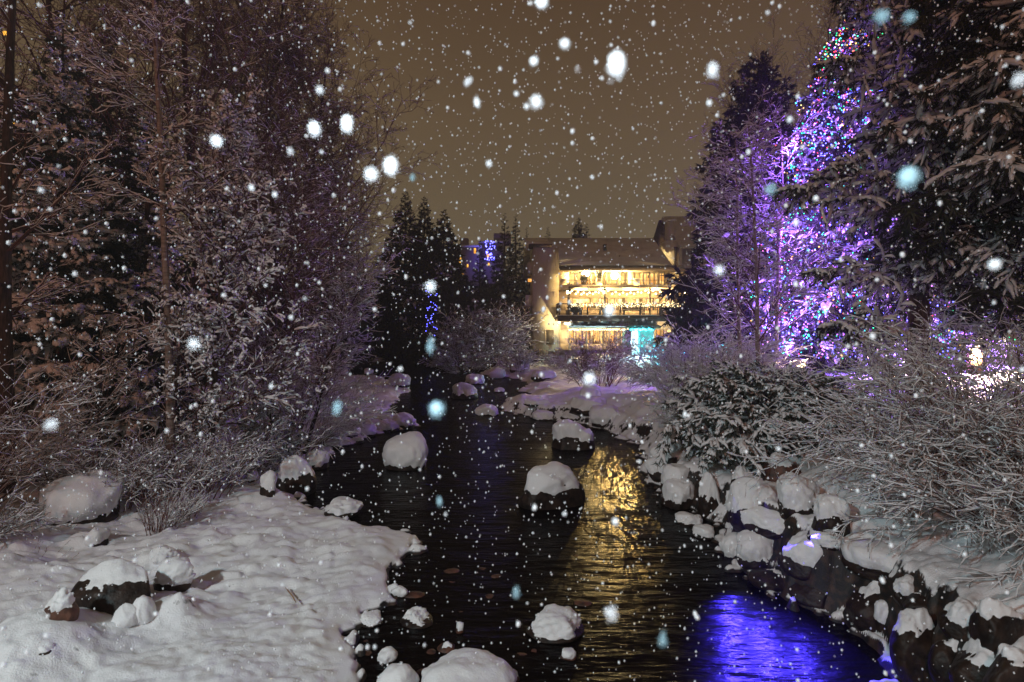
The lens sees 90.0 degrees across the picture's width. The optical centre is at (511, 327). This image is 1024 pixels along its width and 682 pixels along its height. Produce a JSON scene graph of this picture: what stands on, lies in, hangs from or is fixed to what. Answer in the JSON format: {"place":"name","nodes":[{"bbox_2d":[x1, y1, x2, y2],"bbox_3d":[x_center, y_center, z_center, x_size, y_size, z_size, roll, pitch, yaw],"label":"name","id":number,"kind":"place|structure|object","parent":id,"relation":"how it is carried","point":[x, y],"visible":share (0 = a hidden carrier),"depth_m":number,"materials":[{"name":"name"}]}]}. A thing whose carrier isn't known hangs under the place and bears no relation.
{"place":"outdoors","nodes":[
{"label":"outdoors","id":0,"kind":"place"},
{"bbox_2d":[0,314,1023,681],"bbox_3d":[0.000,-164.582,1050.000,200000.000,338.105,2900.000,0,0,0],"label":"ground","id":1,"kind":"structure","parent":0,"point":[234,616],"depth_m":7.29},
{"bbox_2d":[0,96,57,361],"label":"pine tree","id":2,"kind":"object","parent":1,"relation":"on","point":[19,190],"visible":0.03,"depth_m":23.65,"materials":[{"name":"green plant"}]},
{"bbox_2d":[0,455,83,539],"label":"willow shrub","id":3,"kind":"object","parent":1,"relation":"on","point":[6,522],"visible":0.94,"depth_m":8.44,"materials":[{"name":"brown plant"}]},
{"bbox_2d":[44,587,79,621],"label":"boulder","id":4,"kind":"object","parent":1,"relation":"on","point":[55,605],"visible":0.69,"depth_m":5.73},
{"bbox_2d":[0,0,135,493],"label":"aspen tree","id":5,"kind":"object","parent":1,"relation":"on","point":[7,315],"visible":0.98,"depth_m":10.44,"materials":[{"name":"brown plant"}]},
{"bbox_2d":[0,334,139,534],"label":"willow shrub","id":6,"kind":"object","parent":1,"relation":"on","point":[28,445],"visible":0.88,"depth_m":9.82,"materials":[{"name":"brown plant"}]},
{"bbox_2d":[12,17,141,444],"bbox_3d":[-11.862,-2.455,13.646,4.108,11.544,4.339,0,0,0],"label":"pine tree","id":7,"kind":"object","parent":1,"relation":"on","point":[23,264],"visible":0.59,"depth_m":13.14,"materials":[{"name":"green plant"}]},
{"bbox_2d":[39,469,126,525],"bbox_3d":[-8.073,3.275,9.589,1.507,1.138,1.412,0,0,0],"label":"boulder","id":8,"kind":"object","parent":1,"relation":"on","point":[100,496],"visible":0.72,"depth_m":9.20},
{"bbox_2d":[0,419,183,513],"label":"willow shrub","id":9,"kind":"object","parent":1,"relation":"on","point":[43,480],"visible":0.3,"depth_m":10.09,"materials":[{"name":"brown plant"}]},
{"bbox_2d":[83,527,110,546],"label":"boulder","id":10,"kind":"object","parent":1,"relation":"on","point":[101,535],"visible":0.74,"depth_m":8.47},
{"bbox_2d":[34,304,165,468],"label":"young tree","id":11,"kind":"object","parent":1,"relation":"on","point":[104,344],"visible":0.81,"depth_m":11.35,"materials":[{"name":"brown plant"}]},
{"bbox_2d":[71,558,151,615],"bbox_3d":[-5.077,3.429,6.560,1.042,0.850,0.736,0,0,0],"label":"boulder","id":12,"kind":"object","parent":1,"relation":"on","point":[129,584],"visible":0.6,"depth_m":6.39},
{"bbox_2d":[44,36,179,360],"bbox_3d":[-18.745,-5.455,24.053,6.129,16.419,6.141,0,0,0],"label":"pine tree","id":13,"kind":"object","parent":1,"relation":"on","point":[108,131],"visible":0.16,"depth_m":23.69,"materials":[{"name":"green plant"}]},
{"bbox_2d":[0,0,240,178],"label":"bare tree","id":14,"kind":"object","parent":1,"relation":"on","point":[20,86],"visible":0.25,"depth_m":25.44,"materials":[{"name":"brown plant"}]},
{"bbox_2d":[111,603,136,627],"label":"boulder","id":15,"kind":"object","parent":1,"relation":"on","point":[124,615],"visible":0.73,"depth_m":6.12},
{"bbox_2d":[39,420,209,511],"bbox_3d":[-7.792,2.816,10.373,2.424,1.820,2.379,0,0,0],"label":"willow shrub","id":16,"kind":"object","parent":1,"relation":"on","point":[131,469],"visible":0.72,"depth_m":10.03,"materials":[{"name":"brown plant"}]},
{"bbox_2d":[52,107,230,461],"bbox_3d":[-10.155,-1.271,14.336,4.012,9.691,3.870,0,0,0],"label":"pine tree","id":17,"kind":"object","parent":1,"relation":"on","point":[139,262],"visible":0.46,"depth_m":13.61,"materials":[{"name":"green plant"}]},
{"bbox_2d":[133,595,155,625],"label":"boulder","id":18,"kind":"object","parent":1,"relation":"on","point":[145,605],"visible":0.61,"depth_m":6.23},
{"bbox_2d":[50,0,258,489],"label":"birch tree","id":19,"kind":"object","parent":1,"relation":"on","point":[155,97],"visible":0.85,"depth_m":11.51,"materials":[{"name":"brown plant"}]},
{"bbox_2d":[149,544,177,564],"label":"boulder","id":20,"kind":"object","parent":1,"relation":"on","point":[164,551],"visible":0.77,"depth_m":7.82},
{"bbox_2d":[131,477,205,535],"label":"grass clump","id":21,"kind":"object","parent":1,"relation":"on","point":[162,526],"visible":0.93,"depth_m":9.31,"materials":[{"name":"brown"}]},
{"bbox_2d":[104,305,242,475],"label":"young tree","id":22,"kind":"object","parent":1,"relation":"on","point":[178,366],"visible":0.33,"depth_m":12.43,"materials":[{"name":"brown plant"}]},
{"bbox_2d":[153,556,195,592],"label":"boulder","id":23,"kind":"object","parent":1,"relation":"on","point":[180,576],"visible":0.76,"depth_m":6.99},
{"bbox_2d":[0,0,360,386],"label":"bare tree","id":24,"kind":"object","parent":1,"relation":"on","point":[184,38],"visible":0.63,"depth_m":23.58,"materials":[{"name":"brown plant"}]},
{"bbox_2d":[95,418,271,505],"bbox_3d":[-6.978,2.889,11.266,3.430,1.926,3.676,0,0,0],"label":"willow shrub","id":25,"kind":"object","parent":1,"relation":"on","point":[224,464],"visible":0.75,"depth_m":10.86,"materials":[{"name":"brown plant"}]},
{"bbox_2d":[122,72,336,485],"bbox_3d":[-6.674,-0.967,12.336,4.730,9.660,4.057,0,0,0],"label":"young tree","id":26,"kind":"object","parent":1,"relation":"on","point":[208,266],"visible":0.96,"depth_m":11.78,"materials":[{"name":"grey plant"}]},
{"bbox_2d":[156,174,305,372],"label":"pine tree","id":27,"kind":"object","parent":1,"relation":"on","point":[187,272],"visible":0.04,"depth_m":31.82,"materials":[{"name":"green plant"}]},
{"bbox_2d":[148,390,334,489],"bbox_3d":[-6.959,2.707,13.161,4.417,2.424,3.820,0,0,13],"label":"willow shrub","id":28,"kind":"object","parent":1,"relation":"on","point":[272,437],"visible":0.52,"depth_m":13.01,"materials":[{"name":"brown plant"}]},
{"bbox_2d":[229,382,306,474],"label":"young spruce","id":29,"kind":"object","parent":1,"relation":"on","point":[254,407],"visible":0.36,"depth_m":13.93,"materials":[{"name":"green plant"}]},
{"bbox_2d":[260,470,276,496],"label":"boulder","id":30,"kind":"object","parent":1,"relation":"on","point":[267,479],"visible":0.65,"depth_m":10.99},
{"bbox_2d":[181,76,363,376],"bbox_3d":[-9.331,-2.981,20.757,6.502,13.018,8.523,0,0,0],"label":"bare tree","id":31,"kind":"object","parent":1,"relation":"on","point":[296,255],"visible":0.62,"depth_m":20.77,"materials":[{"name":"brown plant"}]},
{"bbox_2d":[121,0,435,376],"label":"bare tree","id":32,"kind":"object","parent":1,"relation":"on","point":[291,70],"visible":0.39,"depth_m":28.97,"materials":[{"name":"brown plant"}]},
{"bbox_2d":[178,301,391,424],"bbox_3d":[-8.909,1.369,18.704,7.976,4.802,7.289,0,0,-34],"label":"willow shrub","id":33,"kind":"object","parent":1,"relation":"on","point":[275,377],"visible":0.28,"depth_m":18.42,"materials":[{"name":"brown plant"}]},
{"bbox_2d":[192,340,398,459],"bbox_3d":[-6.257,2.150,15.409,5.812,3.561,4.553,0,0,13],"label":"willow shrub","id":34,"kind":"object","parent":1,"relation":"on","point":[327,424],"visible":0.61,"depth_m":15.41,"materials":[{"name":"brown plant"}]},
{"bbox_2d":[276,455,316,495],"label":"boulder","id":35,"kind":"object","parent":1,"relation":"on","point":[287,477],"visible":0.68,"depth_m":12.10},
{"bbox_2d":[171,0,441,374],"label":"bare tree","id":36,"kind":"object","parent":1,"relation":"on","point":[335,139],"visible":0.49,"depth_m":31.44,"materials":[{"name":"brown plant"}]},
{"bbox_2d":[305,450,329,469],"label":"boulder","id":37,"kind":"object","parent":1,"relation":"on","point":[318,462],"visible":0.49,"depth_m":14.45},
{"bbox_2d":[267,152,393,370],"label":"bare tree","id":38,"kind":"object","parent":1,"relation":"on","point":[345,267],"visible":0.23,"depth_m":39.94,"materials":[{"name":"brown plant"}]},
{"bbox_2d":[280,208,382,373],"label":"pine tree","id":39,"kind":"object","parent":1,"relation":"on","point":[371,350],"visible":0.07,"depth_m":47.20,"materials":[{"name":"green plant"}]},
{"bbox_2d":[295,265,381,453],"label":"bare tree","id":40,"kind":"object","parent":1,"relation":"on","point":[336,315],"visible":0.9,"depth_m":15.28,"materials":[{"name":"brown plant"}]},
{"bbox_2d":[324,496,362,517],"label":"boulder","id":41,"kind":"object","parent":1,"relation":"on","point":[341,506],"visible":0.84,"depth_m":10.68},
{"bbox_2d":[295,248,407,437],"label":"bare tree","id":42,"kind":"object","parent":1,"relation":"on","point":[364,294],"visible":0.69,"depth_m":17.81,"materials":[{"name":"brown plant"}]},
{"bbox_2d":[376,663,419,681],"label":"boulder","id":43,"kind":"object","parent":1,"relation":"on","point":[394,672],"visible":0.98,"depth_m":5.53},
{"bbox_2d":[361,192,452,362],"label":"spruce tree","id":44,"kind":"object","parent":1,"relation":"on","point":[386,300],"visible":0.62,"depth_m":59.32,"materials":[{"name":"green plant"}]},
{"bbox_2d":[378,197,465,356],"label":"spruce tree","id":45,"kind":"object","parent":1,"relation":"on","point":[428,231],"visible":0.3,"depth_m":63.16,"materials":[{"name":"green plant"}]},
{"bbox_2d":[379,210,489,364],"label":"spruce tree","id":46,"kind":"object","parent":1,"relation":"on","point":[447,292],"visible":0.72,"depth_m":57.80,"materials":[{"name":"green plant"}]},
{"bbox_2d":[417,329,507,373],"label":"bare shrub","id":47,"kind":"object","parent":1,"relation":"on","point":[457,364],"visible":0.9,"depth_m":45.14,"materials":[{"name":"brown plant"}]},
{"bbox_2d":[455,238,481,289],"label":"tower block","id":48,"kind":"structure","parent":1,"relation":"on","point":[472,255],"depth_m":130.00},
{"bbox_2d":[466,240,492,326],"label":"spruce tree","id":49,"kind":"object","parent":1,"relation":"on","point":[485,293],"visible":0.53,"depth_m":81.86,"materials":[{"name":"green plant"}]},
{"bbox_2d":[425,296,549,370],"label":"bare shrub","id":50,"kind":"object","parent":1,"relation":"on","point":[504,327],"visible":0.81,"depth_m":47.68,"materials":[{"name":"brown plant"}]},
{"bbox_2d":[478,233,510,290],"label":"tower block","id":51,"kind":"structure","parent":1,"relation":"on","point":[494,252],"depth_m":133.00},
{"bbox_2d":[484,213,529,351],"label":"spruce tree","id":52,"kind":"object","parent":1,"relation":"on","point":[510,288],"visible":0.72,"depth_m":65.45,"materials":[{"name":"green plant"}]},
{"bbox_2d":[493,215,531,349],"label":"spruce tree","id":53,"kind":"object","parent":1,"relation":"on","point":[523,286],"visible":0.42,"depth_m":67.32,"materials":[{"name":"green plant"}]},
{"bbox_2d":[495,345,540,373],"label":"bare shrub","id":54,"kind":"object","parent":1,"relation":"on","point":[520,359],"visible":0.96,"depth_m":41.47,"materials":[{"name":"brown plant"}]},
{"bbox_2d":[569,396,606,416],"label":"boulder","id":55,"kind":"object","parent":1,"relation":"on","point":[580,405],"visible":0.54,"depth_m":21.28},
{"bbox_2d":[546,320,660,386],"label":"bare shrub","id":56,"kind":"object","parent":1,"relation":"on","point":[592,356],"visible":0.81,"depth_m":26.34,"materials":[{"name":"brown plant"}]},
{"bbox_2d":[589,404,618,427],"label":"boulder","id":57,"kind":"object","parent":1,"relation":"on","point":[598,414],"visible":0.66,"depth_m":20.08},
{"bbox_2d":[523,238,686,350],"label":"lodge","id":58,"kind":"structure","parent":1,"relation":"on","point":[630,274],"depth_m":50.28,"materials":[{"name":"paint"}]},
{"bbox_2d":[623,326,655,354],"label":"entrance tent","id":59,"kind":"object","parent":1,"relation":"on","point":[645,331],"visible":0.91,"depth_m":45.50,"materials":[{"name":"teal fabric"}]},
{"bbox_2d":[641,371,701,428],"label":"bare shrub","id":60,"kind":"object","parent":1,"relation":"on","point":[671,412],"visible":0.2,"depth_m":14.66,"materials":[{"name":"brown plant"}]},
{"bbox_2d":[660,463,688,490],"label":"boulder","id":61,"kind":"object","parent":1,"relation":"on","point":[679,471],"visible":0.29,"depth_m":11.67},
{"bbox_2d":[661,478,693,509],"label":"boulder","id":62,"kind":"object","parent":1,"relation":"on","point":[681,487],"visible":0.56,"depth_m":11.33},
{"bbox_2d":[653,216,707,268],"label":"gabled house","id":63,"kind":"structure","parent":1,"relation":"on","point":[672,225],"depth_m":54.40,"materials":[{"name":"paint"}]},
{"bbox_2d":[604,313,800,392],"bbox_3d":[7.113,1.060,21.145,6.987,3.572,6.160,0,0,0],"label":"bare shrub","id":64,"kind":"object","parent":1,"relation":"on","point":[643,380],"visible":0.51,"depth_m":20.61,"materials":[{"name":"brown plant"}]},
{"bbox_2d":[697,471,719,518],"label":"boulder","id":65,"kind":"object","parent":1,"relation":"on","point":[709,493],"visible":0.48,"depth_m":10.68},
{"bbox_2d":[642,332,778,407],"bbox_3d":[6.372,1.651,16.599,4.191,2.994,5.123,0,0,23],"label":"bare shrub","id":66,"kind":"object","parent":1,"relation":"on","point":[687,371],"visible":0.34,"depth_m":16.41,"materials":[{"name":"brown plant"}]},
{"bbox_2d":[661,56,785,297],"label":"aspen tree","id":67,"kind":"object","parent":1,"relation":"on","point":[723,100],"visible":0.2,"depth_m":32.59,"materials":[{"name":"brown plant"}]},
{"bbox_2d":[643,324,822,381],"bbox_3d":[8.610,1.205,20.958,6.839,2.975,5.536,0,0,0],"label":"bare shrub","id":68,"kind":"object","parent":1,"relation":"on","point":[796,361],"visible":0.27,"depth_m":20.09,"materials":[{"name":"brown plant"}]},
{"bbox_2d":[667,114,805,359],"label":"aspen tree","id":69,"kind":"object","parent":1,"relation":"on","point":[737,326],"visible":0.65,"depth_m":20.10,"materials":[{"name":"purple plant"}]},
{"bbox_2d":[656,50,844,370],"bbox_3d":[15.016,-6.105,30.829,12.452,21.076,12.472,0,0,0],"label":"spruce tree","id":70,"kind":"object","parent":1,"relation":"on","point":[760,77],"visible":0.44,"depth_m":30.21,"materials":[{"name":"green plant"}]},
{"bbox_2d":[725,475,776,531],"bbox_3d":[4.221,3.151,8.938,0.886,1.082,0.658,0,0,0],"label":"boulder","id":71,"kind":"object","parent":1,"relation":"on","point":[748,500],"visible":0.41,"depth_m":8.79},
{"bbox_2d":[736,530,773,569],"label":"boulder","id":72,"kind":"object","parent":1,"relation":"on","point":[753,551],"visible":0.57,"depth_m":8.28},
{"bbox_2d":[680,84,834,360],"bbox_3d":[9.054,-3.009,18.578,4.759,11.164,5.319,0,0,35],"label":"aspen tree","id":73,"kind":"object","parent":1,"relation":"on","point":[755,284],"visible":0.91,"depth_m":18.34,"materials":[{"name":"purple plant"}]},
{"bbox_2d":[740,506,784,539],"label":"boulder","id":74,"kind":"object","parent":1,"relation":"on","point":[762,514],"visible":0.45,"depth_m":8.43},
{"bbox_2d":[776,472,819,519],"bbox_3d":[4.662,2.856,8.389,0.666,0.941,0.589,0,0,0],"label":"boulder","id":75,"kind":"object","parent":74,"relation":"on","point":[805,495],"visible":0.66,"depth_m":8.18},
{"bbox_2d":[748,568,783,591],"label":"boulder","id":76,"kind":"object","parent":1,"relation":"on","point":[769,579],"visible":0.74,"depth_m":7.78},
{"bbox_2d":[652,358,884,477],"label":"juniper","id":77,"kind":"object","parent":1,"relation":"on","point":[719,421],"visible":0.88,"depth_m":11.30,"materials":[{"name":"green plant"}]},
{"bbox_2d":[724,5,815,182],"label":"aspen tree","id":78,"kind":"object","parent":1,"relation":"on","point":[769,51],"visible":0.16,"depth_m":37.76,"materials":[{"name":"brown plant"}]},
{"bbox_2d":[761,452,801,481],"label":"boulder","id":79,"kind":"object","parent":1,"relation":"on","point":[787,465],"visible":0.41,"depth_m":9.93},
{"bbox_2d":[694,81,872,364],"bbox_3d":[12.897,-4.373,23.382,5.638,13.943,8.728,0,0,-33],"label":"aspen tree","id":80,"kind":"object","parent":1,"relation":"on","point":[778,251],"visible":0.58,"depth_m":23.30,"materials":[{"name":"brown plant"}]},
{"bbox_2d":[788,583,826,608],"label":"boulder","id":81,"kind":"object","parent":1,"relation":"on","point":[808,596],"visible":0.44,"depth_m":7.29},
{"bbox_2d":[777,531,822,580],"bbox_3d":[4.489,3.466,7.731,0.833,0.768,0.778,0,0,-38],"label":"boulder","id":82,"kind":"object","parent":81,"relation":"on","point":[804,549],"visible":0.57,"depth_m":7.51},
{"bbox_2d":[810,532,843,550],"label":"boulder","id":83,"kind":"object","parent":82,"relation":"on","point":[823,540],"visible":0.76,"depth_m":7.32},
{"bbox_2d":[811,493,850,536],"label":"boulder","id":84,"kind":"object","parent":82,"relation":"on","point":[828,510],"visible":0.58,"depth_m":7.46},
{"bbox_2d":[784,0,844,142],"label":"aspen tree","id":85,"kind":"object","parent":1,"relation":"on","point":[826,15],"visible":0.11,"depth_m":37.27,"materials":[{"name":"brown plant"}]},
{"bbox_2d":[843,580,879,631],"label":"boulder","id":86,"kind":"object","parent":1,"relation":"on","point":[854,608],"visible":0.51,"depth_m":6.69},
{"bbox_2d":[841,537,901,580],"bbox_3d":[5.087,3.203,7.058,0.912,0.564,0.908,0,0,37],"label":"boulder","id":87,"kind":"object","parent":1,"relation":"on","point":[854,560],"visible":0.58,"depth_m":6.84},
{"bbox_2d":[722,19,1022,375],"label":"christmas tree","id":88,"kind":"object","parent":1,"relation":"on","point":[834,133],"visible":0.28,"depth_m":25.29,"materials":[{"name":"purple plant"}]},
{"bbox_2d":[728,28,1009,358],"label":"string lights","id":89,"kind":"object","parent":88,"relation":"attached to","point":[818,211],"visible":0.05,"depth_m":25.21},
{"bbox_2d":[726,301,1023,593],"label":"willow shrub","id":90,"kind":"object","parent":1,"relation":"on","point":[891,433],"visible":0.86,"depth_m":7.65,"materials":[{"name":"brown plant"}]},
{"bbox_2d":[769,0,1023,406],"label":"pine tree","id":91,"kind":"object","parent":1,"relation":"on","point":[877,69],"visible":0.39,"depth_m":13.94,"materials":[{"name":"green plant"}]},
{"bbox_2d":[893,574,913,606],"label":"boulder","id":92,"kind":"object","parent":1,"relation":"on","point":[902,593],"visible":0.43,"depth_m":6.14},
{"bbox_2d":[889,607,935,681],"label":"boulder","id":93,"kind":"object","parent":1,"relation":"on","point":[905,641],"visible":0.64,"depth_m":5.42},
{"bbox_2d":[807,360,1023,459],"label":"willow shrub","id":94,"kind":"object","parent":1,"relation":"on","point":[872,396],"visible":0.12,"depth_m":10.25,"materials":[{"name":"brown plant"}]},
{"bbox_2d":[816,369,1023,601],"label":"willow shrub","id":95,"kind":"object","parent":1,"relation":"on","point":[935,500],"visible":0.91,"depth_m":6.12,"materials":[{"name":"brown plant"}]},
{"bbox_2d":[818,270,1023,426],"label":"willow shrub","id":96,"kind":"object","parent":1,"relation":"on","point":[966,350],"visible":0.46,"depth_m":11.57,"materials":[{"name":"brown plant"}]},
{"bbox_2d":[839,0,1023,301],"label":"pine tree","id":97,"kind":"object","parent":1,"relation":"on","point":[952,104],"visible":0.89,"depth_m":13.04,"materials":[{"name":"green plant"}]},
{"bbox_2d":[928,638,958,681],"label":"boulder","id":98,"kind":"object","parent":1,"relation":"on","point":[942,653],"visible":0.6,"depth_m":4.95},
{"bbox_2d":[937,597,976,640],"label":"boulder","id":99,"kind":"object","parent":98,"relation":"on","point":[958,609],"visible":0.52,"depth_m":5.00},
{"bbox_2d":[948,638,994,681],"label":"boulder","id":100,"kind":"object","parent":1,"relation":"on","point":[977,658],"visible":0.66,"depth_m":4.59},
{"bbox_2d":[968,597,1023,651],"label":"boulder","id":101,"kind":"object","parent":100,"relation":"on","point":[1003,627],"visible":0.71,"depth_m":4.61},
{"bbox_2d":[982,646,1023,681],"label":"boulder","id":102,"kind":"object","parent":1,"relation":"on","point":[1003,670],"visible":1,"depth_m":3.98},
{"bbox_2d":[0,0,1023,681],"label":"falling snow","id":103,"kind":"structure","parent":0,"point":[512,304],"depth_m":4.92,"materials":[{"name":"snow"}]},
{"bbox_2d":[0,0,1023,313],"label":"sky","id":104,"kind":"structure","parent":0,"point":[592,195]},
{"bbox_2d":[240,362,890,681],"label":"river","id":105,"kind":"structure","parent":0,"point":[611,643],"depth_m":8.49,"materials":[{"name":"black liquid"}]},
{"bbox_2d":[382,431,427,470],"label":"boulder","id":106,"kind":"object","parent":105,"relation":"in","point":[409,451],"visible":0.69,"depth_m":14.34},
{"bbox_2d":[400,606,432,628],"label":"boulder","id":107,"kind":"object","parent":105,"relation":"in","point":[420,617],"visible":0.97,"depth_m":6.92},
{"bbox_2d":[451,382,477,398],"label":"boulder","id":108,"kind":"object","parent":105,"relation":"in","point":[468,390],"visible":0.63,"depth_m":28.68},
{"bbox_2d":[421,648,516,681],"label":"boulder","id":109,"kind":"object","parent":105,"relation":"in","point":[442,669],"visible":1,"depth_m":5.52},
{"bbox_2d":[363,555,591,678],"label":"stones","id":110,"kind":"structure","parent":105,"relation":"in","point":[419,594],"depth_m":7.57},
{"bbox_2d":[518,461,584,509],"bbox_3d":[0.875,3.850,11.791,1.600,1.462,1.227,0,0,0],"label":"boulder","id":111,"kind":"object","parent":105,"relation":"in","point":[567,483],"visible":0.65,"depth_m":11.36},
{"bbox_2d":[526,604,584,643],"bbox_3d":[0.581,3.937,6.745,0.670,0.351,0.673,0,0,34],"label":"boulder","id":112,"kind":"object","parent":105,"relation":"in","point":[557,620],"visible":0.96,"depth_m":6.62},
{"bbox_2d":[552,419,594,449],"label":"boulder","id":113,"kind":"object","parent":105,"relation":"in","point":[569,432],"visible":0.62,"depth_m":16.87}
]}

